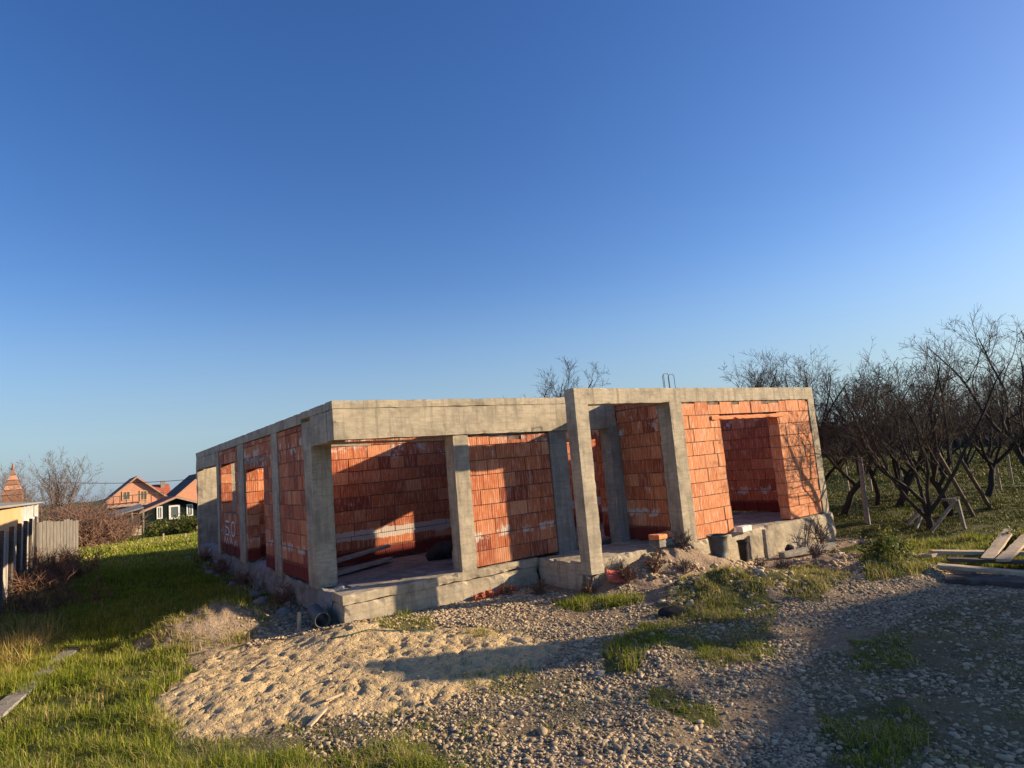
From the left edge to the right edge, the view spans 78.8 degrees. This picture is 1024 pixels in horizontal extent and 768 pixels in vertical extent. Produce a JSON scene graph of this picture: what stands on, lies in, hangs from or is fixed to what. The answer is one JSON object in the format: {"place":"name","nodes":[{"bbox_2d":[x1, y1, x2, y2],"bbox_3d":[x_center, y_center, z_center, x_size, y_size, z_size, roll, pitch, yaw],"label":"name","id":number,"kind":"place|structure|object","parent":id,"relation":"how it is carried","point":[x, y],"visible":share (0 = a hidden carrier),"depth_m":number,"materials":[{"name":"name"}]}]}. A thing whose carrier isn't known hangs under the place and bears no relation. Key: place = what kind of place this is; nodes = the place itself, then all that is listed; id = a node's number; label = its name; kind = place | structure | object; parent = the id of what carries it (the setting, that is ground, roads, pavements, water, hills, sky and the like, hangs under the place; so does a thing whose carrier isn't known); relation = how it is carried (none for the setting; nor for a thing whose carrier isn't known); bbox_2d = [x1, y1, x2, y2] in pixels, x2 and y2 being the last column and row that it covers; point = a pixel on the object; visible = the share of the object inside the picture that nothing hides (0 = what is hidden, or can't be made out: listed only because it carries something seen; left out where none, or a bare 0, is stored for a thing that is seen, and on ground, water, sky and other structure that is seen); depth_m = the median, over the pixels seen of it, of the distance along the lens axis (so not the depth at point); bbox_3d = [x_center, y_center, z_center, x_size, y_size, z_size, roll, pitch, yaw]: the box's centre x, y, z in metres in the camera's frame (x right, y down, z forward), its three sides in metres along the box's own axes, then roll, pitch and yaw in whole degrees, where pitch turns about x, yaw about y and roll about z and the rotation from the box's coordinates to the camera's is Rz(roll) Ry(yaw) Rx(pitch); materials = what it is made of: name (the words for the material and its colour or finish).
{"place":"outdoors","nodes":[
{"label":"outdoors","id":0,"kind":"place"},
{"bbox_2d":[0,532,252,692],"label":"meadow grass","id":1,"kind":"structure","parent":0,"point":[130,611],"depth_m":11.91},
{"bbox_2d":[0,443,1023,767],"bbox_3d":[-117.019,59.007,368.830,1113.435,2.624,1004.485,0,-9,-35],"label":"ground","id":2,"kind":"structure","parent":0,"point":[216,695],"depth_m":6.28,"materials":[{"name":"gravel"}]},
{"bbox_2d":[0,463,23,507],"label":"brick spire","id":3,"kind":"structure","parent":2,"relation":"on","point":[12,477],"depth_m":46.18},
{"bbox_2d":[0,516,37,619],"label":"board fence","id":4,"kind":"object","parent":2,"relation":"on","point":[16,545],"visible":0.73,"depth_m":14.47,"materials":[{"name":"grey wood"}]},
{"bbox_2d":[0,462,37,504],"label":"bare tree","id":5,"kind":"object","parent":2,"relation":"on","point":[22,477],"visible":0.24,"depth_m":65.78,"materials":[{"name":"brown plant"}]},
{"bbox_2d":[0,463,41,505],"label":"bare tree","id":6,"kind":"object","parent":2,"relation":"on","point":[24,482],"visible":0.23,"depth_m":62.73,"materials":[{"name":"brown plant"}]},
{"bbox_2d":[0,502,42,554],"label":"shed","id":7,"kind":"structure","parent":2,"relation":"on","point":[13,515],"depth_m":19.03,"materials":[{"name":"white paint"}]},
{"bbox_2d":[0,465,60,517],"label":"bare tree","id":8,"kind":"object","parent":2,"relation":"on","point":[32,493],"visible":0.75,"depth_m":41.87,"materials":[{"name":"brown plant"}]},
{"bbox_2d":[0,648,78,717],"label":"plank","id":9,"kind":"object","parent":2,"relation":"on","point":[17,698],"visible":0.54,"depth_m":6.85,"materials":[{"name":"grey wood"}]},
{"bbox_2d":[6,556,102,603],"bbox_3d":[-10.243,4.197,13.472,2.442,0.965,2.502,0,-9,-35],"label":"bramble","id":10,"kind":"object","parent":2,"relation":"on","point":[34,579],"visible":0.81,"depth_m":13.53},
{"bbox_2d":[37,519,77,561],"bbox_3d":[-16.473,5.689,22.648,0.020,1.583,4.043,-3,-7,-18],"label":"board fence","id":11,"kind":"object","parent":2,"relation":"on","point":[50,534],"visible":0.65,"depth_m":22.54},
{"bbox_2d":[15,447,101,518],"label":"bare tree","id":12,"kind":"object","parent":2,"relation":"on","point":[58,493],"visible":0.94,"depth_m":49.36,"materials":[{"name":"brown plant"}]},
{"bbox_2d":[2,575,115,616],"bbox_3d":[-8.944,4.088,11.832,2.493,0.762,1.703,0,-9,-35],"label":"bramble","id":13,"kind":"object","parent":2,"relation":"on","point":[27,606],"visible":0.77,"depth_m":11.81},
{"bbox_2d":[14,546,104,583],"bbox_3d":[-11.371,4.467,15.262,2.245,1.116,2.174,-8,-8,23],"label":"bramble","id":14,"kind":"object","parent":2,"relation":"on","point":[55,570],"visible":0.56,"depth_m":15.38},
{"bbox_2d":[37,463,82,521],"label":"bare tree","id":15,"kind":"object","parent":2,"relation":"on","point":[61,486],"visible":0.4,"depth_m":52.44,"materials":[{"name":"brown plant"}]},
{"bbox_2d":[27,544,110,573],"bbox_3d":[-13.084,4.951,17.663,2.895,1.126,2.362,0,-9,-35],"label":"bramble","id":16,"kind":"object","parent":2,"relation":"on","point":[73,556],"visible":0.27,"depth_m":17.77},
{"bbox_2d":[38,498,111,521],"bbox_3d":[-28.596,9.293,39.883,5.630,4.077,6.742,0,-9,-35],"label":"bare bush","id":17,"kind":"object","parent":2,"relation":"on","point":[41,519],"visible":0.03,"depth_m":39.68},
{"bbox_2d":[39,494,136,524],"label":"bare bush","id":18,"kind":"object","parent":2,"relation":"on","point":[105,509],"visible":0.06,"depth_m":44.36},
{"bbox_2d":[68,482,114,512],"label":"bare tree","id":19,"kind":"object","parent":2,"relation":"on","point":[94,499],"visible":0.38,"depth_m":61.09,"materials":[{"name":"brown plant"}]},
{"bbox_2d":[46,506,140,544],"bbox_3d":[-25.218,8.673,37.436,4.888,2.876,5.167,0,-9,-35],"label":"bare bush","id":20,"kind":"object","parent":2,"relation":"on","point":[125,531],"visible":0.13,"depth_m":37.61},
{"bbox_2d":[54,498,134,547],"bbox_3d":[-22.135,7.410,32.628,4.253,3.240,5.396,0,-9,-35],"label":"bare bush","id":21,"kind":"object","parent":2,"relation":"on","point":[91,531],"visible":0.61,"depth_m":32.29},
{"bbox_2d":[53,507,153,539],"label":"bare bush","id":22,"kind":"object","parent":2,"relation":"on","point":[139,522],"visible":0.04,"depth_m":45.41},
{"bbox_2d":[110,504,143,535],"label":"lean to","id":23,"kind":"object","parent":2,"relation":"on","point":[135,507],"visible":0.27,"depth_m":62.69,"materials":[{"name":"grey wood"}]},
{"bbox_2d":[100,476,166,514],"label":"brick house","id":24,"kind":"structure","parent":2,"relation":"on","point":[128,493],"depth_m":74.58,"materials":[{"name":"orange brick"}]},
{"bbox_2d":[139,513,167,537],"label":"hedge bush","id":25,"kind":"object","parent":2,"relation":"on","point":[147,533],"visible":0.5,"depth_m":56.07,"materials":[{"name":"green plant"}]},
{"bbox_2d":[152,482,170,494],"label":"brick house","id":26,"kind":"structure","parent":2,"relation":"on","point":[163,487],"depth_m":97.99,"materials":[{"name":"red brick"}]},
{"bbox_2d":[133,496,196,531],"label":"garden cottage","id":27,"kind":"structure","parent":2,"relation":"on","point":[168,507],"depth_m":66.15,"materials":[{"name":"green wood"}]},
{"bbox_2d":[169,505,179,519],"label":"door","id":28,"kind":"structure","parent":27,"relation":"in","point":[173,509],"depth_m":66.18,"materials":[{"name":"white paint"}]},
{"bbox_2d":[151,511,193,535],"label":"hedge bush","id":29,"kind":"object","parent":2,"relation":"on","point":[170,528],"visible":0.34,"depth_m":53.45,"materials":[{"name":"green plant"}]},
{"bbox_2d":[166,474,196,500],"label":"brick house","id":30,"kind":"structure","parent":2,"relation":"on","point":[184,488],"depth_m":85.39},
{"bbox_2d":[176,512,197,533],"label":"hedge bush","id":31,"kind":"object","parent":2,"relation":"on","point":[192,527],"visible":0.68,"depth_m":52.40,"materials":[{"name":"green plant"}]},
{"bbox_2d":[192,547,211,560],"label":"weed","id":32,"kind":"object","parent":2,"relation":"on","point":[205,555],"visible":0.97,"depth_m":17.63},
{"bbox_2d":[208,558,230,573],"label":"weed","id":33,"kind":"object","parent":2,"relation":"on","point":[224,567],"visible":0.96,"depth_m":15.36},
{"bbox_2d":[221,566,257,584],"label":"weed","id":34,"kind":"object","parent":2,"relation":"on","point":[244,577],"visible":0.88,"depth_m":13.22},
{"bbox_2d":[247,569,261,590],"bbox_3d":[-5.175,3.966,12.575,0.219,0.510,0.422,-4,-7,-4],"label":"stick","id":35,"kind":"object","parent":2,"relation":"on","point":[255,584],"visible":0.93,"depth_m":12.46,"materials":[{"name":"plant"}]},
{"bbox_2d":[252,596,269,604],"bbox_3d":[-4.519,3.897,11.237,0.302,0.138,0.226,0,-9,-34],"label":"concrete chunk","id":36,"kind":"object","parent":2,"relation":"on","point":[261,599],"visible":0.81,"depth_m":11.16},
{"bbox_2d":[306,708,326,727],"bbox_3d":[-1.735,2.964,5.545,0.046,0.041,0.323,-6,-7,7],"label":"stick","id":37,"kind":"object","parent":2,"relation":"on","point":[312,722],"visible":1,"depth_m":5.52,"materials":[{"name":"brown wood"}]},
{"bbox_2d":[328,629,429,639],"bbox_3d":[-1.738,3.279,8.225,1.300,0.097,0.169,-3,-7,-11],"label":"hose","id":38,"kind":"object","parent":2,"relation":"on","point":[378,630],"visible":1,"depth_m":8.25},
{"bbox_2d":[235,585,570,645],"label":"gravel","id":39,"kind":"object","parent":2,"relation":"on","point":[453,620],"visible":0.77,"depth_m":9.30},
{"bbox_2d":[271,580,296,605],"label":"weed","id":40,"kind":"object","parent":39,"relation":"on","point":[286,594],"visible":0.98,"depth_m":10.83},
{"bbox_2d":[275,607,292,614],"bbox_3d":[-3.721,3.694,10.151,0.261,0.134,0.229,-4,-7,-6],"label":"concrete chunk","id":41,"kind":"object","parent":39,"relation":"on","point":[284,610],"visible":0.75,"depth_m":10.10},
{"bbox_2d":[307,604,329,627],"bbox_3d":[-2.834,3.392,9.126,0.228,0.252,0.620,-1,-8,-28],"label":"drain pipe","id":42,"kind":"object","parent":39,"relation":"on","point":[318,615],"visible":0.98,"depth_m":9.05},
{"bbox_2d":[499,581,514,594],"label":"weed","id":43,"kind":"object","parent":2,"relation":"on","point":[506,589],"visible":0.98,"depth_m":10.10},
{"bbox_2d":[196,373,835,623],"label":"unfinished house","id":44,"kind":"structure","parent":2,"relation":"on","point":[572,488],"depth_m":11.58,"materials":[{"name":"brick"}]},
{"bbox_2d":[331,444,370,446],"bbox_3d":[-2.974,1.068,10.829,1.112,0.061,0.122,2,-10,-43],"label":"plank","id":45,"kind":"object","parent":44,"relation":"on","point":[338,445],"visible":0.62,"depth_m":10.88,"materials":[{"name":"grey wood"}]},
{"bbox_2d":[336,545,390,562],"bbox_3d":[-2.910,3.184,11.603,0.205,0.131,1.609,-10,-9,34],"label":"plank","id":46,"kind":"object","parent":44,"relation":"on","point":[357,554],"visible":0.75,"depth_m":11.66,"materials":[{"name":"grey wood"}]},
{"bbox_2d":[337,557,392,575],"bbox_3d":[-2.732,3.299,11.264,0.203,0.070,1.544,-9,-8,30],"label":"plank","id":47,"kind":"object","parent":44,"relation":"on","point":[360,566],"visible":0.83,"depth_m":11.24,"materials":[{"name":"grey wood"}]},
{"bbox_2d":[333,438,444,444],"bbox_3d":[-2.129,0.968,10.492,2.353,0.125,0.144,-3,-7,-13],"label":"plank","id":48,"kind":"object","parent":44,"relation":"on","point":[388,441],"visible":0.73,"depth_m":10.46,"materials":[{"name":"brown wood"}]},
{"bbox_2d":[425,540,452,559],"bbox_3d":[-1.248,3.178,12.049,0.983,0.300,0.651,0,-9,-35],"label":"sack","id":49,"kind":"object","parent":44,"relation":"on","point":[441,550],"visible":0.49,"depth_m":11.73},
{"bbox_2d":[649,537,675,547],"bbox_3d":[2.694,2.821,11.138,0.447,0.143,0.248,0,-9,-35],"label":"block stack","id":50,"kind":"object","parent":44,"relation":"on","point":[661,543],"visible":0.64,"depth_m":11.02,"materials":[{"name":"grey concrete"}]},
{"bbox_2d":[648,531,674,539],"bbox_3d":[2.712,2.703,11.149,0.204,0.107,0.722,-11,-9,40],"label":"brick","id":51,"kind":"object","parent":50,"relation":"on","point":[661,535],"visible":0.91,"depth_m":10.96,"materials":[{"name":"brick"}]},
{"bbox_2d":[736,525,751,531],"bbox_3d":[4.438,2.758,11.918,0.323,0.111,0.151,0,-9,-35],"label":"white block","id":52,"kind":"object","parent":44,"relation":"on","point":[743,528],"depth_m":11.85,"materials":[{"name":"paint"}]},
{"bbox_2d":[530,577,553,595],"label":"weed","id":53,"kind":"object","parent":2,"relation":"on","point":[540,589],"visible":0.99,"depth_m":10.02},
{"bbox_2d":[503,355,608,397],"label":"fruit tree","id":54,"kind":"object","parent":2,"relation":"on","point":[561,391],"visible":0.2,"depth_m":23.85,"materials":[{"name":"brown plant"}]},
{"bbox_2d":[579,575,599,594],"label":"weed","id":55,"kind":"object","parent":2,"relation":"on","point":[589,589],"visible":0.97,"depth_m":9.52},
{"bbox_2d":[606,569,626,582],"bbox_3d":[1.634,3.008,9.726,0.320,0.229,0.235,-4,-7,-7],"label":"clay tile","id":56,"kind":"object","parent":2,"relation":"on","point":[610,575],"visible":0.77,"depth_m":9.66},
{"bbox_2d":[219,547,1023,767],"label":"gravel","id":57,"kind":"structure","parent":2,"relation":"on","point":[542,731],"depth_m":5.53,"materials":[{"name":"gravel"}]},
{"bbox_2d":[613,560,637,583],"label":"weed","id":58,"kind":"object","parent":2,"relation":"on","point":[625,574],"visible":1,"depth_m":9.63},
{"bbox_2d":[636,547,665,573],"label":"weed","id":59,"kind":"object","parent":2,"relation":"on","point":[655,568],"visible":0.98,"depth_m":9.84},
{"bbox_2d":[658,604,687,616],"bbox_3d":[2.105,2.972,8.159,0.416,0.164,0.218,-3,-7,-12],"label":"rubble lump","id":60,"kind":"object","parent":2,"relation":"on","point":[673,610],"visible":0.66,"depth_m":8.10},
{"bbox_2d":[668,526,693,550],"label":"weed","id":61,"kind":"object","parent":2,"relation":"on","point":[680,541],"visible":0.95,"depth_m":10.48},
{"bbox_2d":[673,558,694,574],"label":"weed","id":62,"kind":"object","parent":2,"relation":"on","point":[685,564],"visible":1,"depth_m":9.96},
{"bbox_2d":[706,533,727,557],"bbox_3d":[3.616,2.837,10.934,0.371,0.380,0.364,0,-9,-35],"label":"bucket","id":63,"kind":"object","parent":2,"relation":"on","point":[718,544],"visible":0.98,"depth_m":10.81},
{"bbox_2d":[736,539,748,561],"bbox_3d":[4.229,3.055,11.383,0.221,0.400,0.214,0,-9,-35],"label":"bucket","id":64,"kind":"object","parent":2,"relation":"on","point":[743,549],"visible":0.94,"depth_m":11.31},
{"bbox_2d":[624,539,873,617],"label":"rubble chips","id":65,"kind":"object","parent":2,"relation":"on","point":[782,584],"visible":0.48,"depth_m":9.02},
{"bbox_2d":[717,362,794,387],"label":"fruit tree","id":66,"kind":"object","parent":2,"relation":"on","point":[751,381],"visible":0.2,"depth_m":20.61,"materials":[{"name":"brown plant"}]},
{"bbox_2d":[762,529,770,557],"bbox_3d":[4.884,3.065,11.983,0.092,0.537,0.090,0,-9,-35],"label":"stub post","id":67,"kind":"object","parent":2,"relation":"on","point":[767,553],"visible":1,"depth_m":11.96,"materials":[{"name":"grey wood"}]},
{"bbox_2d":[735,349,802,387],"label":"fruit tree","id":68,"kind":"object","parent":2,"relation":"on","point":[770,365],"visible":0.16,"depth_m":23.72,"materials":[{"name":"brown plant"}]},
{"bbox_2d":[772,552,794,570],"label":"weed","id":69,"kind":"object","parent":2,"relation":"on","point":[783,565],"visible":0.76,"depth_m":10.12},
{"bbox_2d":[762,346,846,509],"bbox_3d":[9.095,1.538,19.865,3.306,5.292,4.471,-8,-8,26],"label":"fruit tree","id":70,"kind":"object","parent":2,"relation":"on","point":[808,384],"visible":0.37,"depth_m":19.52,"materials":[{"name":"brown plant"}]},
{"bbox_2d":[778,542,835,557],"bbox_3d":[5.750,3.225,12.122,1.510,0.118,0.143,-1,-8,-28],"label":"beam timber","id":71,"kind":"object","parent":2,"relation":"on","point":[795,552],"visible":0.73,"depth_m":11.95,"materials":[{"name":"grey wood"}]},
{"bbox_2d":[796,513,832,543],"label":"sapling","id":72,"kind":"object","parent":2,"relation":"on","point":[820,535],"visible":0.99,"depth_m":13.00,"materials":[{"name":"brown plant"}]},
{"bbox_2d":[806,540,827,557],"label":"weed","id":73,"kind":"object","parent":2,"relation":"on","point":[816,552],"visible":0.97,"depth_m":10.89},
{"bbox_2d":[725,354,921,482],"bbox_3d":[9.780,1.377,19.872,4.330,5.504,6.606,-2,-8,-25],"label":"fruit tree","id":74,"kind":"object","parent":2,"relation":"on","point":[829,473],"visible":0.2,"depth_m":19.10,"materials":[{"name":"brown plant"}]},
{"bbox_2d":[817,396,858,477],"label":"fruit tree","id":75,"kind":"object","parent":2,"relation":"on","point":[844,448],"visible":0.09,"depth_m":33.51,"materials":[{"name":"brown plant"}]},
{"bbox_2d":[822,370,901,505],"bbox_3d":[10.752,1.606,19.154,2.317,4.516,2.485,-2,-8,-22],"label":"fruit tree","id":76,"kind":"object","parent":2,"relation":"on","point":[875,486],"visible":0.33,"depth_m":19.22,"materials":[{"name":"brown plant"}]},
{"bbox_2d":[858,458,870,524],"bbox_3d":[8.756,2.661,15.531,0.215,1.642,0.129,0,-9,-35],"label":"orchard post","id":77,"kind":"object","parent":2,"relation":"on","point":[864,499],"visible":0.9,"depth_m":15.48,"materials":[{"name":"grey wood"}]},
{"bbox_2d":[814,370,916,515],"bbox_3d":[9.721,1.716,17.557,3.376,4.208,4.066,-4,-7,-6],"label":"fruit tree","id":78,"kind":"object","parent":2,"relation":"on","point":[849,498],"visible":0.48,"depth_m":17.63,"materials":[{"name":"brown plant"}]},
{"bbox_2d":[854,522,919,561],"bbox_3d":[5.837,2.451,9.717,1.046,0.609,0.760,0,-9,-35],"label":"shrub","id":79,"kind":"object","parent":2,"relation":"on","point":[889,544],"visible":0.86,"depth_m":9.61,"materials":[{"name":"green plant"}]},
{"bbox_2d":[787,337,1015,493],"bbox_3d":[13.037,1.192,20.292,6.417,5.347,4.206,-5,-7,-1],"label":"fruit tree","id":80,"kind":"object","parent":2,"relation":"on","point":[896,469],"visible":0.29,"depth_m":20.12,"materials":[{"name":"brown plant"}]},
{"bbox_2d":[833,367,971,505],"bbox_3d":[12.115,1.613,18.808,3.475,4.332,4.185,-1,-8,-29],"label":"fruit tree","id":81,"kind":"object","parent":2,"relation":"on","point":[907,482],"visible":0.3,"depth_m":18.81,"materials":[{"name":"brown plant"}]},
{"bbox_2d":[797,325,1023,529],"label":"fruit tree","id":82,"kind":"object","parent":2,"relation":"on","point":[928,510],"visible":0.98,"depth_m":14.05,"materials":[{"name":"brown plant"}]},
{"bbox_2d":[838,332,985,516],"bbox_3d":[10.559,1.138,16.105,2.993,4.791,4.047,-6,-7,6],"label":"fruit tree","id":83,"kind":"object","parent":2,"relation":"on","point":[936,484],"visible":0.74,"depth_m":15.93,"materials":[{"name":"brown plant"}]},
{"bbox_2d":[821,401,1020,456],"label":"distant wood","id":84,"kind":"object","parent":2,"relation":"on","point":[954,444],"visible":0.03,"depth_m":71.82,"materials":[{"name":"brown plant"}]},
{"bbox_2d":[911,553,940,557],"bbox_3d":[6.446,2.710,9.843,0.220,0.129,0.523,-2,-8,-23],"label":"lumber","id":85,"kind":"object","parent":2,"relation":"on","point":[926,555],"visible":0.62,"depth_m":9.65,"materials":[{"name":"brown wood"}]},
{"bbox_2d":[929,550,1023,554],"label":"lumber","id":86,"kind":"object","parent":85,"relation":"on","point":[974,552],"visible":0.7,"depth_m":9.60,"materials":[{"name":"grey wood"}]},
{"bbox_2d":[996,534,1023,561],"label":"lumber","id":87,"kind":"object","parent":86,"relation":"on","point":[1012,550],"visible":0.98,"depth_m":9.30,"materials":[{"name":"brown wood"}]},
{"bbox_2d":[906,498,966,530],"bbox_3d":[9.585,2.951,14.246,0.678,0.802,1.935,-6,-7,13],"label":"trestle","id":88,"kind":"object","parent":2,"relation":"on","point":[944,514],"visible":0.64,"depth_m":13.48,"materials":[{"name":"grey wood"}]},
{"bbox_2d":[882,370,1009,468],"bbox_3d":[23.895,2.134,34.317,4.236,5.385,6.463,2,-10,-44],"label":"fruit tree","id":89,"kind":"object","parent":2,"relation":"on","point":[965,458],"visible":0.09,"depth_m":33.51,"materials":[{"name":"brown plant"}]},
{"bbox_2d":[877,370,1023,475],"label":"fruit tree","id":90,"kind":"object","parent":2,"relation":"on","point":[953,452],"visible":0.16,"depth_m":29.00,"materials":[{"name":"brown plant"}]},
{"bbox_2d":[936,452,975,516],"bbox_3d":[10.602,2.426,14.894,1.455,1.690,0.106,0,-9,-35],"label":"prop pole","id":91,"kind":"object","parent":2,"relation":"on","point":[957,487],"visible":0.92,"depth_m":14.87,"materials":[{"name":"grey wood"}]},
{"bbox_2d":[899,302,1023,466],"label":"fruit tree","id":92,"kind":"object","parent":2,"relation":"on","point":[1019,452],"visible":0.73,"depth_m":22.32,"materials":[{"name":"brown plant"}]},
{"bbox_2d":[915,370,1023,496],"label":"fruit tree","id":93,"kind":"object","parent":2,"relation":"on","point":[991,477],"visible":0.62,"depth_m":19.00,"materials":[{"name":"brown plant"}]},
{"bbox_2d":[957,455,992,507],"bbox_3d":[12.014,2.563,16.189,1.512,1.529,0.110,0,-9,-35],"label":"prop pole","id":94,"kind":"object","parent":2,"relation":"on","point":[977,486],"visible":0.91,"depth_m":16.15,"materials":[{"name":"grey wood"}]},
{"bbox_2d":[944,574,1023,587],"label":"timber base","id":95,"kind":"object","parent":2,"relation":"on","point":[986,580],"visible":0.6,"depth_m":8.43,"materials":[{"name":"grey wood"}]},
{"bbox_2d":[937,563,1023,575],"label":"lumber","id":96,"kind":"object","parent":95,"relation":"on","point":[984,569],"visible":1,"depth_m":8.74,"materials":[{"name":"grey wood"}]},
{"bbox_2d":[946,557,1023,563],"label":"lumber","id":97,"kind":"object","parent":96,"relation":"on","point":[979,560],"visible":0.9,"depth_m":9.13,"materials":[{"name":"brown wood"}]},
{"bbox_2d":[981,528,1014,559],"bbox_3d":[7.726,2.525,9.889,2.155,0.176,0.164,2,-10,-44],"label":"lumber","id":98,"kind":"object","parent":97,"relation":"on","point":[995,549],"visible":0.97,"depth_m":9.72,"materials":[{"name":"brown wood"}]},
{"bbox_2d":[950,367,1018,461],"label":"fruit tree","id":99,"kind":"object","parent":2,"relation":"on","point":[989,442],"visible":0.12,"depth_m":36.85,"materials":[{"name":"brown plant"}]},
{"bbox_2d":[967,408,1017,458],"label":"fruit tree","id":100,"kind":"object","parent":2,"relation":"on","point":[992,452],"visible":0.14,"depth_m":41.06,"materials":[{"name":"brown plant"}]},
{"bbox_2d":[968,391,1023,453],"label":"fruit tree","id":101,"kind":"object","parent":2,"relation":"on","point":[1001,424],"visible":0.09,"depth_m":45.04,"materials":[{"name":"brown plant"}]},
{"bbox_2d":[983,364,1023,415],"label":"fruit tree","id":102,"kind":"object","parent":2,"relation":"on","point":[1019,389],"visible":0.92,"depth_m":17.38,"materials":[{"name":"brown plant"}]},
{"bbox_2d":[984,511,1023,559],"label":"shrub","id":103,"kind":"object","parent":2,"relation":"on","point":[1014,537],"visible":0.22,"depth_m":10.35,"materials":[{"name":"green plant"}]},
{"bbox_2d":[0,527,1023,767],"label":"grass","id":104,"kind":"structure","parent":0,"point":[92,677],"depth_m":6.34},
{"bbox_2d":[0,0,1023,504],"label":"sky","id":105,"kind":"structure","parent":0,"point":[221,221],"materials":[{"name":"blue"}]},
{"bbox_2d":[732,446,1023,555],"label":"orchard grass","id":106,"kind":"structure","parent":0,"point":[980,464],"depth_m":20.26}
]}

